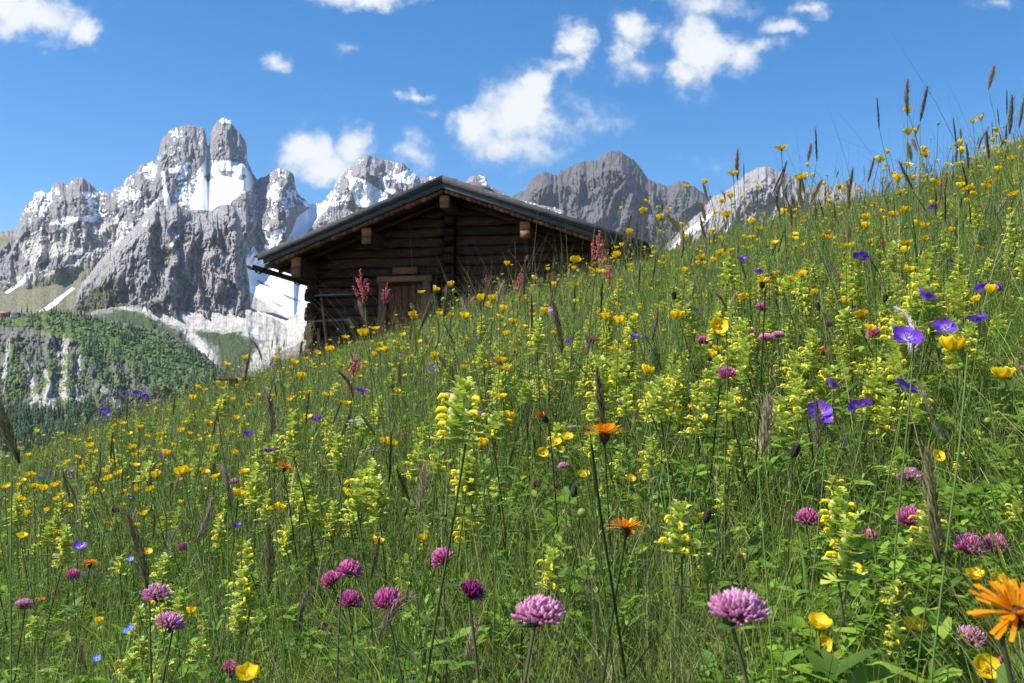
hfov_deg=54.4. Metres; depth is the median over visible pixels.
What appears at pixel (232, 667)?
clover
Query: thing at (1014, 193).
buttercup
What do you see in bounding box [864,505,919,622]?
clover
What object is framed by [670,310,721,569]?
buttercup
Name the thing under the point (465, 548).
buttercup
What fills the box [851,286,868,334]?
yellow rattle
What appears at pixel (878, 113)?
grass seed head
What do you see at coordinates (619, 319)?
buttercup
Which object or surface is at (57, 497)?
buttercup
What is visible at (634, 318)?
buttercup
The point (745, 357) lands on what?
yellow rattle
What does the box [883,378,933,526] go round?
yellow rattle
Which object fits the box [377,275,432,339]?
door
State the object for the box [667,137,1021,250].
pale peak
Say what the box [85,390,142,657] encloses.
cranesbill
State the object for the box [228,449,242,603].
buttercup
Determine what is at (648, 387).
yellow rattle
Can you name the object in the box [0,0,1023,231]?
sky
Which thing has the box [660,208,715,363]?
grass seed head
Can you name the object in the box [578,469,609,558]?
buttercup
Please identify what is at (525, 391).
yellow rattle
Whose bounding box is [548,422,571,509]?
yellow rattle
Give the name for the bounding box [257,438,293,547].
buttercup
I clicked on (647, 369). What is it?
buttercup
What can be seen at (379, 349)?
buttercup
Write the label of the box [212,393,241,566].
yellow rattle
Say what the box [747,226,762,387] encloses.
buttercup
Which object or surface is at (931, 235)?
grass seed head
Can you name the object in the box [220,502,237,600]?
grass seed head
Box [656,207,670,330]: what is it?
buttercup
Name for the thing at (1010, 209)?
buttercup
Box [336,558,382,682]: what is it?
clover
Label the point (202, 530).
grass seed head
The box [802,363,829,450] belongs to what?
yellow rattle
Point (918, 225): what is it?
buttercup
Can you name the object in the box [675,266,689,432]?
buttercup
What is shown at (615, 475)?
buttercup
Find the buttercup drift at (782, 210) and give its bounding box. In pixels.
[0,114,1023,606]
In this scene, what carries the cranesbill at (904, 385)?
on the meadow ground at (366, 455)
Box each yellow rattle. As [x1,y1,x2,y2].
[0,544,29,673]
[0,621,9,679]
[4,493,40,615]
[23,616,44,681]
[25,519,62,660]
[27,523,75,679]
[39,509,63,611]
[54,495,99,636]
[82,595,100,643]
[108,554,131,652]
[113,651,143,682]
[125,604,145,660]
[127,636,152,682]
[132,460,181,596]
[134,552,179,638]
[147,577,167,606]
[147,584,184,673]
[149,644,174,682]
[166,587,196,682]
[167,506,183,586]
[183,639,213,679]
[186,443,227,592]
[195,480,210,562]
[198,612,219,681]
[209,485,238,583]
[210,515,233,648]
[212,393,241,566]
[224,563,267,682]
[224,603,256,682]
[229,493,257,600]
[234,472,268,596]
[236,539,280,671]
[237,462,271,655]
[237,482,256,600]
[253,488,297,628]
[261,434,286,529]
[273,516,307,642]
[275,409,339,623]
[279,469,301,557]
[282,478,313,631]
[286,481,300,594]
[292,473,342,576]
[294,501,315,587]
[297,495,324,631]
[307,423,334,550]
[311,408,335,508]
[316,512,367,625]
[319,500,345,607]
[322,414,376,564]
[324,432,368,622]
[324,457,382,675]
[339,510,383,661]
[342,463,396,680]
[349,395,387,528]
[350,451,366,497]
[363,474,408,652]
[372,439,428,623]
[395,470,411,553]
[395,554,415,638]
[396,375,483,682]
[413,423,433,524]
[413,449,449,588]
[419,523,436,591]
[427,431,444,525]
[437,501,483,623]
[439,450,482,624]
[449,472,499,581]
[452,422,479,509]
[452,455,505,638]
[453,393,481,537]
[455,434,502,540]
[467,405,494,498]
[470,342,513,469]
[474,407,532,605]
[475,386,487,473]
[478,492,500,577]
[485,371,519,534]
[485,373,519,517]
[485,475,519,596]
[488,351,504,447]
[490,362,510,441]
[490,380,540,526]
[497,402,526,489]
[499,406,524,504]
[516,379,543,523]
[521,374,542,453]
[524,317,552,496]
[524,547,568,682]
[528,359,579,517]
[531,369,552,469]
[537,347,571,467]
[540,381,567,477]
[547,422,578,534]
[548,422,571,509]
[574,368,593,492]
[577,426,612,564]
[581,355,635,594]
[581,394,646,576]
[583,352,598,449]
[588,341,630,461]
[589,391,620,526]
[591,467,609,537]
[593,346,603,359]
[598,349,630,504]
[598,350,636,460]
[599,296,630,418]
[603,340,619,414]
[604,383,633,492]
[608,368,628,498]
[608,443,639,569]
[615,312,642,453]
[615,386,649,523]
[619,381,659,541]
[624,339,641,432]
[627,362,644,434]
[638,434,697,581]
[638,438,668,516]
[639,387,696,575]
[642,369,688,492]
[644,450,674,551]
[645,375,688,547]
[654,499,705,682]
[655,384,684,497]
[658,360,673,453]
[659,365,682,444]
[663,365,685,456]
[665,399,689,487]
[668,301,708,403]
[668,349,690,446]
[670,285,690,408]
[675,384,720,555]
[683,303,705,428]
[683,310,699,400]
[683,553,738,681]
[686,313,707,379]
[686,421,708,488]
[687,323,716,412]
[687,381,715,510]
[687,410,706,486]
[690,355,740,535]
[693,368,716,451]
[698,485,749,625]
[705,387,751,525]
[706,311,732,431]
[709,438,741,550]
[710,317,741,443]
[714,306,725,353]
[715,307,734,409]
[715,389,769,535]
[717,251,747,431]
[717,344,741,472]
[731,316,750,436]
[731,342,773,500]
[733,319,786,467]
[734,337,762,438]
[739,373,768,437]
[741,336,757,426]
[746,365,759,427]
[746,434,768,527]
[747,392,791,578]
[759,316,777,369]
[759,340,771,385]
[759,410,794,532]
[772,274,810,372]
[773,273,811,378]
[773,355,785,398]
[775,311,795,370]
[775,351,807,517]
[778,319,800,405]
[780,349,828,455]
[782,327,825,488]
[785,325,803,349]
[786,374,836,531]
[787,351,806,433]
[789,274,816,411]
[793,290,819,384]
[798,303,819,361]
[798,320,811,379]
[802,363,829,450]
[805,340,824,380]
[805,387,833,469]
[806,509,881,676]
[809,364,868,477]
[811,339,830,428]
[813,382,842,502]
[819,486,877,648]
[821,473,870,596]
[830,380,846,404]
[833,335,853,414]
[834,306,872,468]
[834,347,865,480]
[838,264,865,420]
[840,306,908,499]
[841,322,866,424]
[845,279,871,353]
[845,319,881,451]
[847,374,879,511]
[849,358,875,456]
[849,362,865,434]
[850,259,866,362]
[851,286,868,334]
[853,347,892,482]
[861,369,897,538]
[862,463,902,552]
[864,389,897,530]
[866,359,895,490]
[867,577,927,682]
[873,354,900,509]
[874,240,900,308]
[877,300,901,407]
[882,612,910,682]
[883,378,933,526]
[884,325,923,496]
[885,347,940,504]
[886,272,908,316]
[890,270,941,497]
[890,273,928,421]
[893,287,924,400]
[895,313,939,429]
[904,497,951,656]
[905,320,927,397]
[907,243,947,411]
[915,298,951,438]
[916,401,939,455]
[930,282,952,398]
[931,266,947,316]
[934,452,978,564]
[939,234,961,325]
[939,319,977,456]
[940,332,962,395]
[941,317,981,393]
[941,330,983,482]
[945,278,975,413]
[948,253,982,336]
[948,345,994,481]
[949,275,969,325]
[955,365,996,443]
[961,326,987,470]
[966,201,1004,305]
[967,354,993,442]
[975,257,1009,357]
[984,312,1021,429]
[985,212,1023,341]
[989,259,1003,341]
[1000,244,1018,340]
[1000,289,1012,318]
[1002,488,1023,581]
[1004,248,1023,361]
[1006,357,1023,438]
[1008,254,1020,312]
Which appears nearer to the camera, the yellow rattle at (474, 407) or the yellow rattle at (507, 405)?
the yellow rattle at (474, 407)
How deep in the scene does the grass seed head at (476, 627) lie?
1.04 m
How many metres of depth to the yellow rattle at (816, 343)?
1.96 m
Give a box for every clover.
[0,598,33,681]
[49,568,80,675]
[82,602,99,640]
[111,507,132,607]
[140,582,170,682]
[155,610,185,682]
[177,542,203,604]
[220,659,237,681]
[221,478,239,563]
[276,622,329,676]
[314,589,362,682]
[315,570,362,674]
[335,532,384,607]
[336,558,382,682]
[372,587,403,682]
[417,546,453,682]
[442,578,485,682]
[510,594,565,682]
[514,480,540,544]
[531,482,561,532]
[558,462,582,533]
[577,336,596,405]
[684,336,708,409]
[707,586,770,682]
[713,366,773,543]
[739,392,754,461]
[748,329,762,377]
[752,302,766,419]
[758,333,787,467]
[771,331,788,451]
[793,507,851,678]
[804,320,832,384]
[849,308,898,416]
[862,529,878,588]
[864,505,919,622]
[866,327,881,420]
[897,467,943,561]
[909,624,989,677]
[929,532,995,652]
[983,532,1020,636]
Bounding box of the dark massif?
[511,151,711,252]
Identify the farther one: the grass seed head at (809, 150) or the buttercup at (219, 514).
the grass seed head at (809, 150)
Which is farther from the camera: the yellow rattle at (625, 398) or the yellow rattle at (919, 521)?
the yellow rattle at (625, 398)
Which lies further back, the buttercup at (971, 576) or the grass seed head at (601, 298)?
the grass seed head at (601, 298)
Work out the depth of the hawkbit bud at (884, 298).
1.95 m
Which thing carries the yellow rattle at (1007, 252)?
on the meadow ground at (366, 455)
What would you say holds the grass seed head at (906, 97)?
on the meadow ground at (366, 455)
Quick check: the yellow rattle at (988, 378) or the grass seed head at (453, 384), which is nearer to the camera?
the yellow rattle at (988, 378)
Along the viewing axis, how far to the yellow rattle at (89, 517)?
2.52 m
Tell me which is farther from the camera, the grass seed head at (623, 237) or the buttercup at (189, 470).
the grass seed head at (623, 237)
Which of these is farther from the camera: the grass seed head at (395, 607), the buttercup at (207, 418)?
the buttercup at (207, 418)
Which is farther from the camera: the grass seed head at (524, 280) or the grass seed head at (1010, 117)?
the grass seed head at (524, 280)
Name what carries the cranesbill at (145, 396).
on the meadow ground at (366, 455)
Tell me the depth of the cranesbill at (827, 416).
1.07 m
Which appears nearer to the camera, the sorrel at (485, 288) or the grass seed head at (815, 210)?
the grass seed head at (815, 210)
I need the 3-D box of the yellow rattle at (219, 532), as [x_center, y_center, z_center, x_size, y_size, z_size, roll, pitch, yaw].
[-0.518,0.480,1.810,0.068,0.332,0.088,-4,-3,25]
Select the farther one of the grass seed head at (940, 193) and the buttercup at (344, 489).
the grass seed head at (940, 193)
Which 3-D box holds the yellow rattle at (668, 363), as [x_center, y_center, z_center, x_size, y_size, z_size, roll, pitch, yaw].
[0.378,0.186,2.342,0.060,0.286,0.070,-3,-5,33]
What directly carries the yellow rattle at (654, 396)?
on the meadow ground at (366, 455)
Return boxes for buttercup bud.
[92,471,132,606]
[170,577,201,667]
[316,451,326,664]
[419,517,444,638]
[431,297,450,617]
[436,459,454,682]
[451,432,471,569]
[452,289,476,581]
[455,299,511,581]
[486,476,495,676]
[492,492,500,682]
[553,508,588,682]
[613,405,626,575]
[682,401,706,650]
[790,628,803,644]
[839,529,856,680]
[955,363,1011,651]
[979,417,1005,563]
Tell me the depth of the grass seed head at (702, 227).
3.87 m
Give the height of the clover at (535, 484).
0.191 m
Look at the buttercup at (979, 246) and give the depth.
2.41 m
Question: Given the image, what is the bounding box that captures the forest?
[0,305,231,449]
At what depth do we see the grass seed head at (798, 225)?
4.60 m
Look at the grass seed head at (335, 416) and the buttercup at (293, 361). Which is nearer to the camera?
the grass seed head at (335, 416)
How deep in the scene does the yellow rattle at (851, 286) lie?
2.14 m
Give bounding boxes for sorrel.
[344,351,360,543]
[352,269,385,573]
[358,282,392,435]
[468,275,488,361]
[515,274,525,411]
[520,269,552,415]
[570,230,607,469]
[603,260,639,417]
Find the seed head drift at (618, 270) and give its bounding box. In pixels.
[0,112,1012,505]
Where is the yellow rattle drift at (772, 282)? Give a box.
[0,146,1023,617]
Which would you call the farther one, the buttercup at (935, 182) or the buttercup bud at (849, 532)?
the buttercup at (935, 182)
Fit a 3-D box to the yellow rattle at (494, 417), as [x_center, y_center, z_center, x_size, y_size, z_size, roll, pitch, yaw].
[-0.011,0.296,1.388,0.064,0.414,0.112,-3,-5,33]
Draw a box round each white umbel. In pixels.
[346,419,376,585]
[362,446,387,577]
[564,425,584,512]
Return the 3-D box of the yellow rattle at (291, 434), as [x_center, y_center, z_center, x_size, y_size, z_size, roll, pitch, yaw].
[-0.340,0.352,1.689,0.097,0.478,0.101,-2,-5,32]
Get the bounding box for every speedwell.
[93,654,100,678]
[107,628,127,679]
[117,556,133,669]
[126,624,136,674]
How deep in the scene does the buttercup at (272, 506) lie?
1.60 m
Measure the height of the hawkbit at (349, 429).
0.435 m
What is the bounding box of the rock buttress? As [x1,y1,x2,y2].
[71,203,249,320]
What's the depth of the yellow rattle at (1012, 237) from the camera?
2.24 m
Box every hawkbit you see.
[74,559,98,671]
[277,461,304,611]
[343,388,355,539]
[481,363,490,469]
[532,408,560,558]
[584,423,626,682]
[602,517,648,682]
[751,276,771,513]
[818,348,832,431]
[877,240,887,267]
[966,575,1023,682]
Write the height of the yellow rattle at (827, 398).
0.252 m
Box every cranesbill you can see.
[36,477,42,543]
[37,553,59,650]
[38,540,86,673]
[68,471,80,549]
[83,407,108,602]
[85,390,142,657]
[86,412,110,556]
[107,393,149,603]
[121,391,139,605]
[159,453,166,535]
[217,523,241,611]
[243,431,284,605]
[262,448,278,555]
[300,414,321,562]
[315,387,367,637]
[417,365,436,427]
[442,391,458,510]
[544,306,562,469]
[565,338,579,459]
[600,401,622,544]
[630,333,659,430]
[692,308,707,368]
[737,256,747,363]
[751,269,763,361]
[807,400,910,613]
[812,378,840,508]
[815,398,871,584]
[853,251,898,416]
[858,326,928,660]
[873,378,917,598]
[878,288,936,561]
[927,204,946,311]
[932,318,1019,503]
[951,313,987,559]
[970,283,986,406]
[994,282,1018,404]
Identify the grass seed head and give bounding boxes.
[0,381,20,682]
[0,548,29,631]
[23,590,68,670]
[35,484,77,617]
[49,641,89,680]
[58,470,99,655]
[63,464,94,543]
[74,448,89,540]
[81,432,135,662]
[84,464,123,619]
[86,458,160,647]
[87,470,124,591]
[107,509,139,643]
[108,440,135,622]
[117,506,168,682]
[123,392,150,591]
[125,417,142,510]
[133,513,156,636]
[144,384,159,482]
[152,497,216,682]
[168,446,181,541]
[169,395,193,517]
[172,404,219,677]
[173,476,197,581]
[181,462,236,682]
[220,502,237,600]
[240,351,255,608]
[242,583,312,682]
[243,341,261,470]
[251,382,276,454]
[259,385,289,682]
[259,513,278,682]
[271,391,323,671]
[277,356,295,428]
[285,321,333,536]
[286,405,354,573]
[301,345,326,454]
[304,363,326,510]
[308,300,367,497]
[312,368,354,623]
[318,458,433,682]
[319,342,323,417]
[329,396,356,557]
[339,532,396,682]
[357,432,427,682]
[365,295,434,474]
[369,467,420,642]
[378,586,420,682]
[388,357,416,489]
[396,318,440,418]
[396,330,428,448]
[408,320,428,479]
[420,366,454,473]
[426,324,458,466]
[432,351,459,506]
[435,332,449,388]
[442,280,518,454]
[451,295,533,464]
[457,296,472,387]
[462,295,475,371]
[463,289,481,427]
[463,614,483,680]
[476,404,535,592]
[478,284,525,422]
[482,276,542,517]
[485,345,541,543]
[495,279,545,506]
[504,244,523,410]
[505,284,574,409]
[518,278,603,490]
[519,285,527,353]
[520,265,541,424]
[532,431,570,520]
[539,275,552,422]
[546,294,671,642]
[549,287,559,410]
[572,230,608,337]
[576,328,613,499]
[580,265,640,354]
[585,303,661,515]
[589,362,707,682]
[622,220,690,431]
[622,228,643,344]
[623,233,641,333]
[626,222,639,372]
[637,204,662,337]
[650,252,682,377]
[651,254,703,425]
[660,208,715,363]
[670,226,687,335]
[683,199,708,375]
[692,278,716,370]
[694,226,715,285]
[698,215,731,306]
[703,240,723,343]
[703,385,780,682]
[707,177,785,400]
[712,257,746,391]
[712,291,766,386]
[723,200,753,266]
[730,291,739,338]
[733,146,780,371]
[740,164,757,325]
[747,188,757,288]
[749,237,778,399]
[752,128,818,352]
[756,198,793,395]
[762,182,787,274]
[764,193,796,270]
[768,166,805,355]
[768,399,825,643]
[771,178,826,308]
[771,179,804,271]
[778,231,815,320]
[781,160,834,316]
[791,196,820,264]
[797,173,817,301]
[797,189,830,263]
[803,179,852,367]
[806,143,834,278]
[810,203,836,305]
[811,195,820,346]
[819,200,838,333]
[821,261,897,429]
[823,184,848,300]
[831,181,885,363]
[836,166,856,264]
[845,224,864,343]
[864,160,918,429]
[864,251,889,361]
[867,156,890,318]
[868,201,895,313]
[870,139,914,295]
[876,99,954,281]
[880,85,942,342]
[881,234,927,367]
[890,137,917,240]
[902,79,958,362]
[911,162,969,313]
[911,437,950,682]
[912,190,944,312]
[913,191,946,390]
[916,190,936,376]
[928,213,961,369]
[936,177,950,281]
[944,177,980,270]
[947,202,970,321]
[952,118,999,297]
[954,143,1000,265]
[959,190,979,266]
[964,143,1013,262]
[968,195,1011,345]
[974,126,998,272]
[979,127,1022,332]
[979,131,1009,239]
[983,92,1022,222]
[987,63,1023,296]
[988,92,1023,394]
[997,108,1023,209]
[1004,124,1023,210]
[1017,96,1023,142]
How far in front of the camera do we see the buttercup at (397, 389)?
2.10 m
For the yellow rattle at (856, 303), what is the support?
on the meadow ground at (366, 455)
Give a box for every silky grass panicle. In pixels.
[38,570,114,659]
[165,527,177,549]
[879,306,1012,557]
[917,384,986,532]
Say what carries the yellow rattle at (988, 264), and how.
on the meadow ground at (366, 455)
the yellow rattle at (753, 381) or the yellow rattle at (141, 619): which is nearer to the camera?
the yellow rattle at (141, 619)
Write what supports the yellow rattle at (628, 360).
on the meadow ground at (366, 455)
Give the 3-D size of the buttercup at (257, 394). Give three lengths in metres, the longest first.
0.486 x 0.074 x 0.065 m
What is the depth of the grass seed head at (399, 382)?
2.40 m
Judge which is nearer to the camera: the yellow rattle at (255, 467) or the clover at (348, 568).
the clover at (348, 568)
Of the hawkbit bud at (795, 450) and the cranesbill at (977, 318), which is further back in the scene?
the cranesbill at (977, 318)
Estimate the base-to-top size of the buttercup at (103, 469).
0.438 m
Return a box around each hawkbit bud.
[570,485,587,615]
[670,291,696,483]
[683,509,711,661]
[782,442,801,642]
[803,385,813,453]
[807,480,824,583]
[814,302,841,391]
[882,294,890,318]
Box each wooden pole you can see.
[317,328,319,349]
[320,292,327,346]
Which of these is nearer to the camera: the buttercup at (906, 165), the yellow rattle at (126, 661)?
the yellow rattle at (126, 661)
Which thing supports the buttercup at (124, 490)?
on the meadow ground at (366, 455)
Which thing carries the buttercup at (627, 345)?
on the meadow ground at (366, 455)
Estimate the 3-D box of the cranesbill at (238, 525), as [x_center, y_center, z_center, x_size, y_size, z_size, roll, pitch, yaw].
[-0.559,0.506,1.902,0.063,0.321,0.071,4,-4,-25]
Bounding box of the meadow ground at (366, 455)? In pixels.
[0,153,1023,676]
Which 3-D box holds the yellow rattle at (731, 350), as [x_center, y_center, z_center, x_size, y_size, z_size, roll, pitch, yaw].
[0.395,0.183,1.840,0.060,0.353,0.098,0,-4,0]
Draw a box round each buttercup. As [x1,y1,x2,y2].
[0,484,17,675]
[0,540,17,645]
[9,512,19,594]
[11,531,27,678]
[15,483,38,649]
[16,495,38,656]
[24,510,31,614]
[25,471,63,646]
[25,484,48,652]
[38,529,58,603]
[43,495,59,572]
[44,507,52,593]
[46,492,70,594]
[49,482,60,630]
[55,502,79,623]
[60,486,96,623]
[61,442,93,680]
[79,465,98,585]
[84,478,105,636]
[86,459,117,569]
[87,444,136,649]
[88,502,94,593]
[90,450,110,614]
[90,616,111,682]
[95,521,111,604]
[97,469,129,641]
[98,467,105,593]
[104,474,129,620]
[105,453,136,619]
[110,487,138,633]
[113,432,162,606]
[117,421,126,592]
[117,462,139,649]
[119,489,147,520]
[120,449,170,646]
[123,523,139,652]
[127,484,149,609]
[128,450,150,600]
[132,424,142,610]
[133,510,146,611]
[143,547,163,677]
[145,485,193,679]
[151,442,175,540]
[151,470,196,669]
[158,455,180,576]
[172,606,205,682]
[174,465,222,674]
[175,468,193,600]
[176,431,192,538]
[177,427,195,602]
[178,500,191,581]
[179,419,212,600]
[179,420,191,565]
[187,421,219,595]
[188,467,213,607]
[189,394,219,567]
[195,384,216,543]
[198,473,222,610]
[199,415,239,581]
[202,388,218,510]
[204,442,224,555]
[205,488,245,682]
[207,512,223,660]
[214,431,235,570]
[224,361,247,556]
[226,468,249,682]
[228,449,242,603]
[229,403,251,552]
[235,662,259,682]
[241,354,274,516]
[250,501,279,657]
[255,393,260,503]
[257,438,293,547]
[260,372,305,546]
[260,503,285,654]
[277,347,291,471]
[287,398,311,494]
[291,359,321,560]
[298,350,320,525]
[301,414,322,558]
[304,357,321,456]
[308,346,333,516]
[310,363,326,471]
[321,487,348,682]
[322,392,332,480]
[329,400,351,627]
[339,381,350,471]
[342,335,350,424]
[357,327,426,637]
[360,352,376,450]
[365,535,392,661]
[368,436,404,614]
[370,326,398,537]
[375,347,397,540]
[375,440,405,642]
[377,341,382,456]
[383,346,403,509]
[394,387,414,538]
[399,332,426,456]
[404,310,423,438]
[407,351,438,544]
[417,534,437,651]
[429,285,451,504]
[436,311,457,368]
[442,364,466,450]
[442,400,476,678]
[460,311,507,548]
[461,410,515,657]
[470,294,496,405]
[475,437,517,681]
[476,294,502,465]
[477,356,505,578]
[483,304,507,412]
[485,318,516,473]
[487,313,503,458]
[487,364,522,583]
[494,393,512,635]
[502,330,520,464]
[521,471,533,572]
[524,447,548,546]
[526,313,535,497]
[528,343,547,441]
[529,437,561,552]
[541,307,555,471]
[551,330,595,463]
[557,255,581,466]
[557,431,572,546]
[568,268,608,408]
[573,299,588,461]
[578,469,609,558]
[590,268,601,477]
[591,309,603,362]
[595,250,620,426]
[599,312,613,548]
[599,315,624,570]
[603,345,615,457]
[604,444,633,543]
[609,316,637,409]
[612,246,621,323]
[615,278,622,340]
[620,344,631,437]
[623,268,632,323]
[626,228,652,375]
[626,474,636,517]
[629,313,644,418]
[629,363,677,633]
[639,207,694,398]
[641,213,663,501]
[644,199,687,351]
[656,205,668,338]
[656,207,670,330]
[657,260,667,358]
[664,403,678,485]
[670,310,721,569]
[671,184,695,388]
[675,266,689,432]
[680,345,722,479]
[688,253,717,353]
[692,350,716,500]
[698,512,719,576]
[701,257,718,436]
[702,179,740,383]
[703,198,724,366]
[710,317,755,578]
[713,210,739,346]
[715,248,729,440]
[726,170,753,336]
[726,248,746,421]
[735,291,798,483]
[739,184,760,312]
[740,234,752,353]
[743,235,754,388]
[747,217,759,356]
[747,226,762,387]
[759,270,778,373]
[770,240,789,391]
[771,235,797,316]
[774,144,793,394]
[774,268,806,395]
[787,275,812,426]
[794,173,849,360]
[795,289,817,351]
[805,162,822,301]
[808,612,832,682]
[815,635,832,651]
[816,234,845,350]
[817,298,849,427]
[820,229,830,345]
[822,182,842,284]
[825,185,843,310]
[836,184,872,302]
[841,243,850,400]
[853,308,897,469]
[853,323,885,457]
[854,261,886,350]
[861,221,899,398]
[864,238,877,363]
[872,157,885,292]
[876,249,884,293]
[885,149,912,272]
[892,173,939,347]
[893,128,912,280]
[895,189,919,359]
[896,207,906,303]
[897,146,926,293]
[899,264,916,408]
[901,206,914,262]
[901,239,924,383]
[901,246,909,307]
[902,615,926,682]
[903,105,946,278]
[903,162,918,261]
[904,219,934,286]
[907,173,927,271]
[914,335,968,682]
[919,235,927,344]
[920,222,953,372]
[930,178,974,310]
[931,183,972,337]
[933,449,950,542]
[941,182,964,315]
[943,176,964,240]
[948,191,976,274]
[948,227,956,312]
[952,139,980,320]
[955,161,992,296]
[956,182,976,292]
[956,567,984,681]
[962,294,980,438]
[968,284,1014,479]
[972,653,1000,682]
[974,183,1001,311]
[977,245,1003,343]
[981,132,1001,274]
[981,165,1001,362]
[988,207,1013,275]
[990,366,1023,428]
[990,571,1010,657]
[993,177,1019,281]
[996,151,1019,258]
[1000,139,1022,230]
[1007,155,1023,266]
[1008,190,1023,350]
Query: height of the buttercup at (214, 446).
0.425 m
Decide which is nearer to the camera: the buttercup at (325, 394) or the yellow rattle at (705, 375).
the yellow rattle at (705, 375)
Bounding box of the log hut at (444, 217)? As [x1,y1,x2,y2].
[246,175,653,362]
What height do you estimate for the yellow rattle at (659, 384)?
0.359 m
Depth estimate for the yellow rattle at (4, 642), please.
2.02 m
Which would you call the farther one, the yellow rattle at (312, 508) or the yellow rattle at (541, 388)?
the yellow rattle at (541, 388)
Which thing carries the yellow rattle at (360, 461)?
on the meadow ground at (366, 455)
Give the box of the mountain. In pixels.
[0,118,350,320]
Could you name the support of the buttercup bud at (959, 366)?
on the meadow ground at (366, 455)
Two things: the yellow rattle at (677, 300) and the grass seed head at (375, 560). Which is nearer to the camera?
the grass seed head at (375, 560)
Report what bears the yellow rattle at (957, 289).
on the meadow ground at (366, 455)
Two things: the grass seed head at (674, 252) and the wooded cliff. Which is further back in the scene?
the wooded cliff
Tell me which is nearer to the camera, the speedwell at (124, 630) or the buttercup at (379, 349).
the speedwell at (124, 630)
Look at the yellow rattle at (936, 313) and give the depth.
1.76 m
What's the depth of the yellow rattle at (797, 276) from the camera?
2.51 m
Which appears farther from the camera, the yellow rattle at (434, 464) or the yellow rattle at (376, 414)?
the yellow rattle at (376, 414)
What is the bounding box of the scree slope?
[88,305,306,376]
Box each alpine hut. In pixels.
[0,311,10,316]
[10,312,20,317]
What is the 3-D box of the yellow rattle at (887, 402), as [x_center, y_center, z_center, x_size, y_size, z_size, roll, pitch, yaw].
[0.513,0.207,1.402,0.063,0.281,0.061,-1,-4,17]
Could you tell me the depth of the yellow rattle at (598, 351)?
2.67 m
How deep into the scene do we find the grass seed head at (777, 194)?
2.71 m
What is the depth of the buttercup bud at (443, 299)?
1.44 m
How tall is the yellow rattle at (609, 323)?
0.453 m
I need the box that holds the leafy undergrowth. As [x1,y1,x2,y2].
[0,142,1023,682]
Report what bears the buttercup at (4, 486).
on the meadow ground at (366, 455)
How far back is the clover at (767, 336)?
1.79 m
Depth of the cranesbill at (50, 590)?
2.11 m
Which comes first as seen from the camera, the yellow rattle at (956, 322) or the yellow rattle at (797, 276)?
the yellow rattle at (956, 322)
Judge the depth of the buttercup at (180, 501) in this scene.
2.43 m
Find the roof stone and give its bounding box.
[468,182,493,191]
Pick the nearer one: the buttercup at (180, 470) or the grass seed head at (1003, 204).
the buttercup at (180, 470)
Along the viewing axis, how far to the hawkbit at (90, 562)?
1.92 m
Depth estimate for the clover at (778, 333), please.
1.89 m
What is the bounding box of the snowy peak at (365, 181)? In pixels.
[321,154,562,213]
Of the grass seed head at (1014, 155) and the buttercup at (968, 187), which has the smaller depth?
the buttercup at (968, 187)
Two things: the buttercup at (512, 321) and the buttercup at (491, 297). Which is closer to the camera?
the buttercup at (512, 321)
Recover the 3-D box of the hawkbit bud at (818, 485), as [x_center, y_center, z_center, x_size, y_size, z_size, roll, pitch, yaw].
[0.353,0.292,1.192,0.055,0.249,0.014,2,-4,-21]
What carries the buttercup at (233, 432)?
on the meadow ground at (366, 455)
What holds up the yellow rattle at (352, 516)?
on the meadow ground at (366, 455)
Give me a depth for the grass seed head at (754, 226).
3.90 m
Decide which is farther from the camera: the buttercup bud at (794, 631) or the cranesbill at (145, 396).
the cranesbill at (145, 396)
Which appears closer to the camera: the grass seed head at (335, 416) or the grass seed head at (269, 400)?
the grass seed head at (269, 400)
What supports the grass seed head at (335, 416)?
on the meadow ground at (366, 455)
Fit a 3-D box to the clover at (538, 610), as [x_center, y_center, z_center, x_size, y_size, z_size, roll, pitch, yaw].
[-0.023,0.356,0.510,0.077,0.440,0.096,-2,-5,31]
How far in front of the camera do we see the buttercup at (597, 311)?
2.88 m
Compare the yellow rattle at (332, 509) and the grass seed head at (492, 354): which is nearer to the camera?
the yellow rattle at (332, 509)
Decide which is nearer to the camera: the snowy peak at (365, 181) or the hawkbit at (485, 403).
the hawkbit at (485, 403)
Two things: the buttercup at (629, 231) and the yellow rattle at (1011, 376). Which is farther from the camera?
the buttercup at (629, 231)
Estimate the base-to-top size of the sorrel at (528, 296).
0.604 m
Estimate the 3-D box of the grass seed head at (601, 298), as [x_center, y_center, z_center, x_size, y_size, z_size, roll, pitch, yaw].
[0.119,0.126,2.296,0.226,0.549,0.104,1,-4,-19]
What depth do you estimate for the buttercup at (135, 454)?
2.50 m
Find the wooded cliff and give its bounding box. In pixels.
[0,308,223,462]
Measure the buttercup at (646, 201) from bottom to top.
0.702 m
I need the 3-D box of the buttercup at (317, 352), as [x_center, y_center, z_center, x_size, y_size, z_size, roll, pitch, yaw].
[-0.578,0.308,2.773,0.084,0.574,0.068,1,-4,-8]
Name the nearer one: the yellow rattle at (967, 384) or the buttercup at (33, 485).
the yellow rattle at (967, 384)
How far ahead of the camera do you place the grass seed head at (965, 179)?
2.50 m
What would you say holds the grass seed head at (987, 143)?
on the meadow ground at (366, 455)
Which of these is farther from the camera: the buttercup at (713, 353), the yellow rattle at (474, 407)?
the yellow rattle at (474, 407)
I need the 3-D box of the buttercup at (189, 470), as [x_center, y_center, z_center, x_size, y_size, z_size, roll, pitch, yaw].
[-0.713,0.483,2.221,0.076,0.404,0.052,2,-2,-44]

